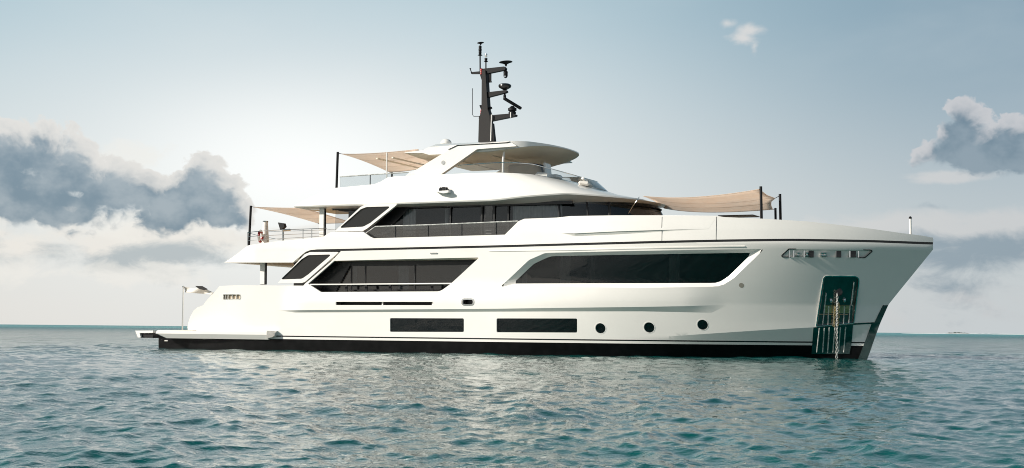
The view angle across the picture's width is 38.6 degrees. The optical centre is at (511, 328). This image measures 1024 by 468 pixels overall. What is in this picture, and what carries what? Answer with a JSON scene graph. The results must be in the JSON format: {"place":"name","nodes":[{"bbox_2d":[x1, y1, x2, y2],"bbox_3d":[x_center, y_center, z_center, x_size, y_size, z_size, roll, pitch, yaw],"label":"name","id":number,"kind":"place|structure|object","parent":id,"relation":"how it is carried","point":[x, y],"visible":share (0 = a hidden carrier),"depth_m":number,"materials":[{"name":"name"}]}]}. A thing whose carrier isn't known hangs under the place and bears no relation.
{"place":"outdoors","nodes":[
{"label":"outdoors","id":0,"kind":"place"},
{"bbox_2d":[0,324,1023,467],"bbox_3d":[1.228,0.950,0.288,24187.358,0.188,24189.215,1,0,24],"label":"sea water","id":1,"kind":"structure","parent":0,"point":[96,396],"depth_m":17.65,"materials":[{"name":"teal liquid"}]},
{"bbox_2d":[135,42,932,359],"bbox_3d":[-0.034,-4.638,58.017,32.478,13.674,7.630,1,0,24],"label":"motor yacht","id":2,"kind":"object","parent":1,"relation":"on","point":[431,256],"visible":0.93,"depth_m":54.18,"materials":[{"name":"white paint"}]},
{"bbox_2d":[184,286,212,294],"bbox_3d":[-13.286,-1.639,62.033,1.523,0.377,0.190,1,0,24],"label":"flag","id":3,"kind":"object","parent":2,"relation":"attached to","point":[201,290],"visible":0.98,"depth_m":61.99,"materials":[{"name":"fabric"}]},
{"bbox_2d":[258,230,262,242],"bbox_3d":[-10.254,-3.782,59.639,0.110,0.550,0.550,1,0,7],"label":"lifebuoy","id":4,"kind":"object","parent":2,"relation":"attached to","point":[259,233],"visible":0.98,"depth_m":59.51,"materials":[{"name":"white paint"}]},
{"bbox_2d":[254,207,345,223],"bbox_3d":[-8.755,-4.775,61.711,2.305,0.380,5.624,1,0,15],"label":"shade sail","id":5,"kind":"object","parent":2,"relation":"attached to","point":[309,215],"visible":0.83,"depth_m":60.85,"materials":[{"name":"fabric"}]},
{"bbox_2d":[278,252,339,282],"bbox_3d":[-7.994,-2.415,57.488,2.718,1.213,0.123,1,0,23],"label":"wing window","id":6,"kind":"structure","parent":2,"relation":"in","point":[310,263],"depth_m":57.48,"materials":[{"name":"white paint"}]},
{"bbox_2d":[335,204,397,231],"bbox_3d":[-5.654,-4.311,56.767,2.708,1.035,0.123,1,0,23],"label":"wing window","id":7,"kind":"structure","parent":2,"relation":"in","point":[367,215],"depth_m":56.76,"materials":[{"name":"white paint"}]},
{"bbox_2d":[339,149,428,172],"bbox_3d":[-4.768,-6.843,59.961,3.276,0.394,5.182,1,0,11],"label":"shade sail","id":8,"kind":"object","parent":2,"relation":"attached to","point":[369,158],"visible":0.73,"depth_m":59.27,"materials":[{"name":"fabric"}]},
{"bbox_2d":[507,163,541,174],"bbox_3d":[0.361,-5.628,56.570,1.500,1.582,0.923,1,0,24],"label":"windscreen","id":9,"kind":"object","parent":2,"relation":"on","point":[525,169],"visible":0.2,"depth_m":56.77,"materials":[{"name":"glass"}]},
{"bbox_2d":[534,163,552,176],"bbox_3d":[1.211,-5.597,56.188,0.692,1.517,1.000,1,0,24],"label":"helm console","id":10,"kind":"object","parent":2,"relation":"on","point":[542,173],"visible":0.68,"depth_m":55.74,"materials":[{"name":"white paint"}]},
{"bbox_2d":[543,162,561,178],"bbox_3d":[1.558,-5.623,56.473,0.632,1.595,0.600,1,0,24],"label":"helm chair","id":11,"kind":"object","parent":2,"relation":"on","point":[548,165],"visible":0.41,"depth_m":56.33,"materials":[{"name":"white leather"}]},
{"bbox_2d":[578,177,592,186],"bbox_3d":[2.784,-5.564,55.395,0.422,0.356,0.900,1,0,12],"label":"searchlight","id":12,"kind":"object","parent":2,"relation":"on","point":[584,182],"visible":0.97,"depth_m":55.01,"materials":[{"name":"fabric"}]},
{"bbox_2d":[503,249,761,287],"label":"hull window","id":13,"kind":"structure","parent":2,"relation":"in","point":[565,257],"depth_m":52.45,"materials":[{"name":"black glass"}]},
{"bbox_2d":[644,189,778,212],"bbox_3d":[7.487,-4.777,54.870,4.730,0.548,4.019,1,0,24],"label":"shade sail","id":14,"kind":"object","parent":2,"relation":"attached to","point":[744,201],"visible":0.94,"depth_m":54.90,"materials":[{"name":"fabric"}]},
{"bbox_2d":[906,333,1023,334],"bbox_3d":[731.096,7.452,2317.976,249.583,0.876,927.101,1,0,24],"label":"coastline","id":15,"kind":"structure","parent":1,"relation":"on","point":[953,333],"depth_m":1915.60,"materials":[{"name":"white"}]},
{"bbox_2d":[0,0,1023,333],"label":"sky","id":16,"kind":"structure","parent":0,"point":[139,139],"materials":[{"name":"blue"}]}
]}

